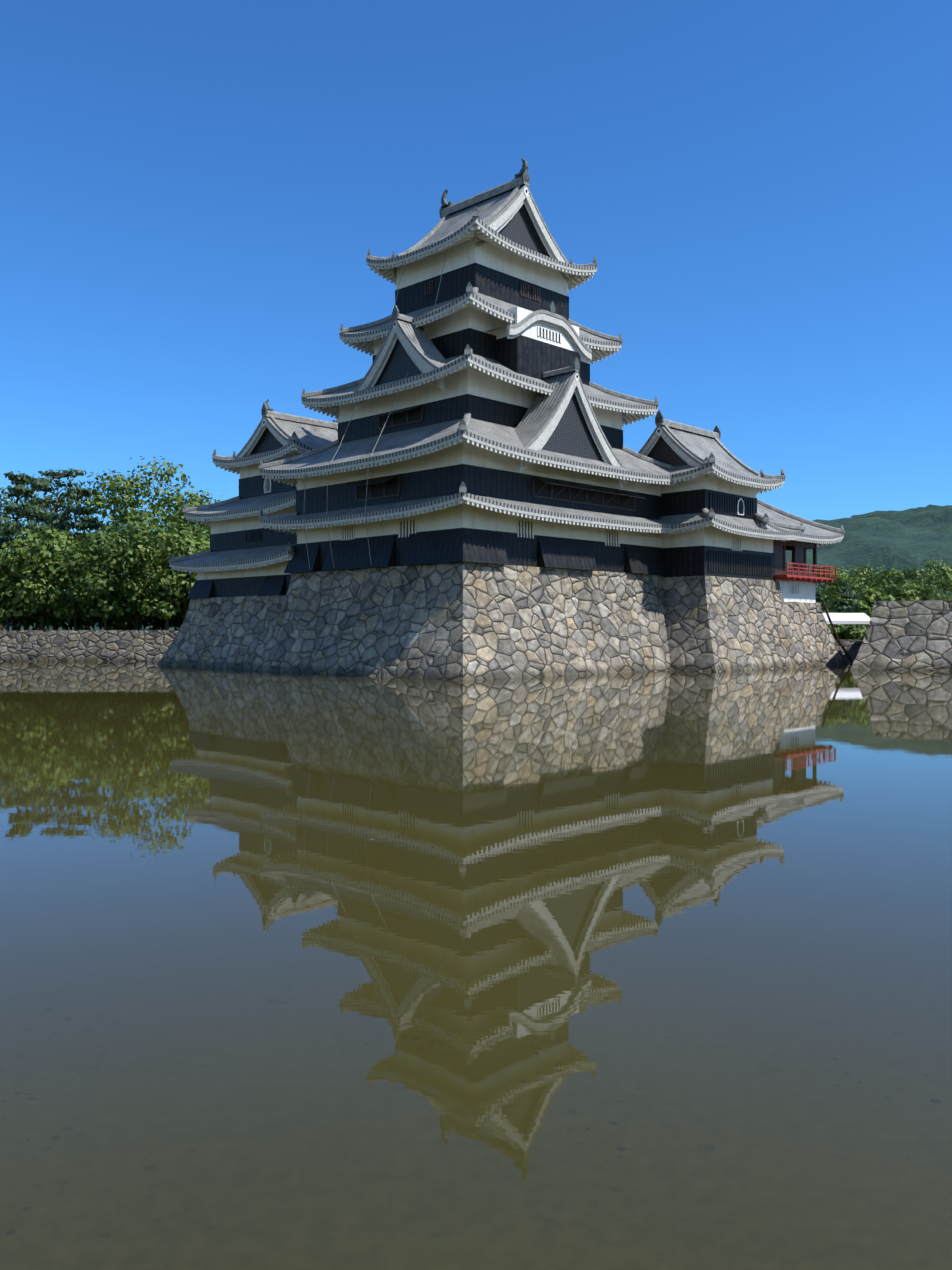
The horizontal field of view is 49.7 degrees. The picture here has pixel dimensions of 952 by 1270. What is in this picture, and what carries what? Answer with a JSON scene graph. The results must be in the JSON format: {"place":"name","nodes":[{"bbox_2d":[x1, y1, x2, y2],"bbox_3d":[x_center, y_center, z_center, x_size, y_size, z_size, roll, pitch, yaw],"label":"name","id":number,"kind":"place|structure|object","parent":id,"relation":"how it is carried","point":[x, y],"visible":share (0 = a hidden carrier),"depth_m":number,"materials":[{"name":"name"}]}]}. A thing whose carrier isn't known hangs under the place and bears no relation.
{"place":"outdoors","nodes":[
{"label":"outdoors","id":0,"kind":"place"},
{"bbox_2d":[0,470,78,629],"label":"tree","id":1,"kind":"object","parent":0,"point":[22,480],"visible":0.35,"depth_m":111.99,"materials":[{"name":"green plant"}]},
{"bbox_2d":[0,527,98,629],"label":"tree","id":2,"kind":"object","parent":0,"point":[58,540],"visible":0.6,"depth_m":95.26,"materials":[{"name":"green plant"}]},
{"bbox_2d":[5,468,106,629],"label":"tree","id":3,"kind":"object","parent":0,"point":[48,500],"visible":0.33,"depth_m":120.12,"materials":[{"name":"green plant"}]},
{"bbox_2d":[44,486,129,629],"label":"tree","id":4,"kind":"object","parent":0,"point":[84,523],"visible":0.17,"depth_m":107.14,"materials":[{"name":"green plant"}]},
{"bbox_2d":[47,530,160,629],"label":"tree","id":5,"kind":"object","parent":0,"point":[101,541],"visible":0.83,"depth_m":94.51,"materials":[{"name":"green plant"}]},
{"bbox_2d":[65,467,169,629],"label":"tree","id":6,"kind":"object","parent":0,"point":[94,501],"visible":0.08,"depth_m":114.51,"materials":[{"name":"green plant"}]},
{"bbox_2d":[87,455,216,629],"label":"tree","id":7,"kind":"object","parent":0,"point":[128,488],"visible":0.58,"depth_m":105.43,"materials":[{"name":"green plant"}]},
{"bbox_2d":[115,526,209,629],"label":"tree","id":8,"kind":"object","parent":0,"point":[131,582],"visible":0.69,"depth_m":94.33,"materials":[{"name":"green plant"}]},
{"bbox_2d":[0,630,862,660],"bbox_3d":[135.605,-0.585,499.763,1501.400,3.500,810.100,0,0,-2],"label":"stone embankment","id":9,"kind":"structure","parent":0,"point":[84,645],"depth_m":90.14,"materials":[{"name":"stone"}]},
{"bbox_2d":[0,583,15,602],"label":"tree","id":10,"kind":"object","parent":9,"relation":"on","point":[7,598],"visible":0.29,"depth_m":97.13,"materials":[{"name":"green plant"}]},
{"bbox_2d":[0,507,19,553],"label":"tree","id":11,"kind":"object","parent":9,"relation":"on","point":[5,513],"visible":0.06,"depth_m":119.65,"materials":[{"name":"green plant"}]},
{"bbox_2d":[0,481,50,629],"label":"tree","id":12,"kind":"object","parent":9,"relation":"on","point":[4,493],"visible":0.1,"depth_m":144.31,"materials":[{"name":"green plant"}]},
{"bbox_2d":[0,548,52,629],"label":"tree","id":13,"kind":"object","parent":9,"relation":"on","point":[4,612],"visible":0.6,"depth_m":95.34,"materials":[{"name":"green plant"}]},
{"bbox_2d":[9,474,85,571],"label":"tree","id":14,"kind":"object","parent":9,"relation":"on","point":[43,480],"visible":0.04,"depth_m":146.08,"materials":[{"name":"green plant"}]},
{"bbox_2d":[23,545,118,629],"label":"tree","id":15,"kind":"object","parent":9,"relation":"on","point":[54,570],"visible":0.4,"depth_m":95.78,"materials":[{"name":"green plant"}]},
{"bbox_2d":[92,497,149,601],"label":"tree","id":16,"kind":"object","parent":9,"relation":"on","point":[119,520],"visible":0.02,"depth_m":141.75,"materials":[{"name":"green plant"}]},
{"bbox_2d":[72,517,189,629],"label":"tree","id":17,"kind":"object","parent":9,"relation":"on","point":[139,533],"visible":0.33,"depth_m":95.16,"materials":[{"name":"green plant"}]},
{"bbox_2d":[106,495,198,629],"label":"tree","id":18,"kind":"object","parent":9,"relation":"on","point":[155,515],"depth_m":146.75,"materials":[{"name":"green plant"}]},
{"bbox_2d":[125,483,216,593],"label":"tree","id":19,"kind":"object","parent":9,"relation":"on","point":[161,509],"visible":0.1,"depth_m":114.48,"materials":[{"name":"green plant"}]},
{"bbox_2d":[144,521,210,618],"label":"tree","id":20,"kind":"object","parent":9,"relation":"on","point":[164,564],"visible":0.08,"depth_m":97.99,"materials":[{"name":"green plant"}]},
{"bbox_2d":[146,501,210,599],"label":"tree","id":21,"kind":"object","parent":9,"relation":"on","point":[190,527],"visible":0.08,"depth_m":106.22,"materials":[{"name":"green plant"}]},
{"bbox_2d":[138,495,223,557],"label":"tree","id":22,"kind":"object","parent":9,"relation":"on","point":[204,502],"depth_m":145.15,"materials":[{"name":"green plant"}]},
{"bbox_2d":[172,535,209,609],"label":"tree","id":23,"kind":"object","parent":9,"relation":"on","point":[207,540],"depth_m":98.48,"materials":[{"name":"green plant"}]},
{"bbox_2d":[0,592,871,639],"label":"hedge understory","id":24,"kind":"object","parent":9,"relation":"on","point":[123,622],"visible":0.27,"depth_m":101.53,"materials":[{"name":"green plant"}]},
{"bbox_2d":[815,592,823,610],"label":"tree","id":25,"kind":"object","parent":9,"relation":"on","point":[819,599],"visible":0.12,"depth_m":135.94,"materials":[{"name":"green plant"}]},
{"bbox_2d":[807,569,838,606],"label":"tree","id":26,"kind":"object","parent":9,"relation":"on","point":[821,588],"visible":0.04,"depth_m":187.56,"materials":[{"name":"green plant"}]},
{"bbox_2d":[816,567,863,612],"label":"tree","id":27,"kind":"object","parent":9,"relation":"on","point":[841,577],"visible":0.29,"depth_m":166.37,"materials":[{"name":"green plant"}]},
{"bbox_2d":[829,625,850,639],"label":"shrub","id":28,"kind":"object","parent":9,"relation":"on","point":[841,632],"visible":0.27,"depth_m":111.77,"materials":[{"name":"green plant"}]},
{"bbox_2d":[816,564,864,605],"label":"tree","id":29,"kind":"object","parent":9,"relation":"on","point":[849,578],"visible":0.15,"depth_m":201.65,"materials":[{"name":"green plant"}]},
{"bbox_2d":[828,582,858,626],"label":"tree","id":30,"kind":"object","parent":9,"relation":"on","point":[846,602],"visible":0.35,"depth_m":132.45,"materials":[{"name":"green plant"}]},
{"bbox_2d":[823,613,870,640],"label":"garden tent","id":31,"kind":"object","parent":9,"relation":"on","point":[850,618],"visible":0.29,"depth_m":107.75,"materials":[{"name":"white fabric"}]},
{"bbox_2d":[837,626,864,638],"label":"shrub","id":32,"kind":"object","parent":9,"relation":"on","point":[849,632],"visible":0.9,"depth_m":111.03,"materials":[{"name":"green plant"}]},
{"bbox_2d":[853,625,867,639],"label":"shrub","id":33,"kind":"object","parent":9,"relation":"on","point":[863,633],"visible":0.23,"depth_m":112.71,"materials":[{"name":"green plant"}]},
{"bbox_2d":[847,588,895,624],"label":"tree","id":34,"kind":"object","parent":9,"relation":"on","point":[869,597],"visible":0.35,"depth_m":125.18,"materials":[{"name":"green plant"}]},
{"bbox_2d":[865,569,908,588],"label":"tree","id":35,"kind":"object","parent":9,"relation":"on","point":[886,576],"depth_m":198.30,"materials":[{"name":"green plant"}]},
{"bbox_2d":[887,581,922,600],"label":"shrub","id":36,"kind":"object","parent":9,"relation":"on","point":[903,592],"visible":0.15,"depth_m":127.90,"materials":[{"name":"green plant"}]},
{"bbox_2d":[913,573,951,599],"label":"tree","id":37,"kind":"object","parent":9,"relation":"on","point":[940,588],"visible":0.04,"depth_m":188.45,"materials":[{"name":"green plant"}]},
{"bbox_2d":[0,657,951,1269],"bbox_3d":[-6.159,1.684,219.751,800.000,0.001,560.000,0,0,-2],"label":"moat water","id":38,"kind":"structure","parent":0,"point":[608,971],"depth_m":8.21,"materials":[{"name":"green liquid"}]},
{"bbox_2d":[157,562,847,680],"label":"stone base wall","id":39,"kind":"structure","parent":38,"relation":"in","point":[462,621],"depth_m":66.27,"materials":[{"name":"grey stone"}]},
{"bbox_2d":[169,399,338,598],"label":"castle turret","id":40,"kind":"object","parent":39,"relation":"on","point":[238,529],"visible":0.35,"depth_m":77.31,"materials":[{"name":"black wood"}]},
{"bbox_2d":[171,416,337,563],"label":"inui kotenshu roof tiles","id":41,"kind":"object","parent":40,"relation":"on","point":[313,436],"visible":0.23,"depth_m":77.85,"materials":[{"name":"grey tile"}]},
{"bbox_2d":[259,157,682,574],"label":"castle keep","id":42,"kind":"structure","parent":39,"relation":"on","point":[510,253],"depth_m":65.32,"materials":[{"name":"black wood"}]},
{"bbox_2d":[303,248,447,568],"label":"lightning rod cables","id":43,"kind":"object","parent":42,"relation":"attached to","point":[378,438],"visible":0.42,"depth_m":65.12,"materials":[{"name":"grey metal"}]},
{"bbox_2d":[261,184,670,524],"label":"tenshu roof tiles","id":44,"kind":"object","parent":42,"relation":"on","point":[542,408],"visible":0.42,"depth_m":64.91,"materials":[{"name":"grey tile"}]},
{"bbox_2d":[638,410,805,579],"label":"turret","id":45,"kind":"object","parent":39,"relation":"on","point":[710,545],"visible":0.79,"depth_m":72.36,"materials":[{"name":"black wood"}]},
{"bbox_2d":[642,425,801,531],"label":"tatsumi yagura roof tiles","id":46,"kind":"object","parent":45,"relation":"attached to","point":[703,446],"visible":0.29,"depth_m":73.52,"materials":[{"name":"grey tile"}]},
{"bbox_2d":[755,499,844,602],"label":"moon-viewing turret","id":47,"kind":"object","parent":39,"relation":"on","point":[798,583],"visible":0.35,"depth_m":80.04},
{"bbox_2d":[755,502,842,535],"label":"tsukimi yagura roof tiles","id":48,"kind":"object","parent":47,"relation":"attached to","point":[773,515],"visible":0.12,"depth_m":81.20,"materials":[{"name":"grey tile"}]},
{"bbox_2d":[822,600,852,663],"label":"leaning pole","id":49,"kind":"structure","parent":39,"relation":"attached to","point":[836,636],"depth_m":82.68,"materials":[{"name":"brown wood"}]},
{"bbox_2d":[850,600,951,670],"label":"stone gate wall","id":50,"kind":"structure","parent":38,"relation":"in","point":[909,635],"depth_m":70.24,"materials":[{"name":"stone"}]},
{"bbox_2d":[0,0,951,553],"label":"sky","id":51,"kind":"structure","parent":0,"point":[195,195],"materials":[{"name":"blue"}]},
{"bbox_2d":[3,504,951,629],"bbox_3d":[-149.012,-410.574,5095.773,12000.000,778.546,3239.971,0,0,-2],"label":"mountain ridge","id":52,"kind":"structure","parent":0,"point":[913,538],"depth_m":4750.50,"materials":[{"name":"green plant"}]},
{"bbox_2d":[817,564,878,611],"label":"tree","id":53,"kind":"object","parent":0,"point":[861,576],"visible":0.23,"depth_m":171.00,"materials":[{"name":"green plant"}]},
{"bbox_2d":[846,565,907,601],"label":"tree","id":54,"kind":"object","parent":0,"point":[881,582],"visible":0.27,"depth_m":161.51,"materials":[{"name":"green plant"}]},
{"bbox_2d":[880,567,950,600],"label":"tree","id":55,"kind":"object","parent":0,"point":[907,575],"visible":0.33,"depth_m":150.49,"materials":[{"name":"green plant"}]},
{"bbox_2d":[899,558,951,600],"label":"tree","id":56,"kind":"object","parent":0,"point":[944,571],"visible":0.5,"depth_m":160.77,"materials":[{"name":"green plant"}]}
]}

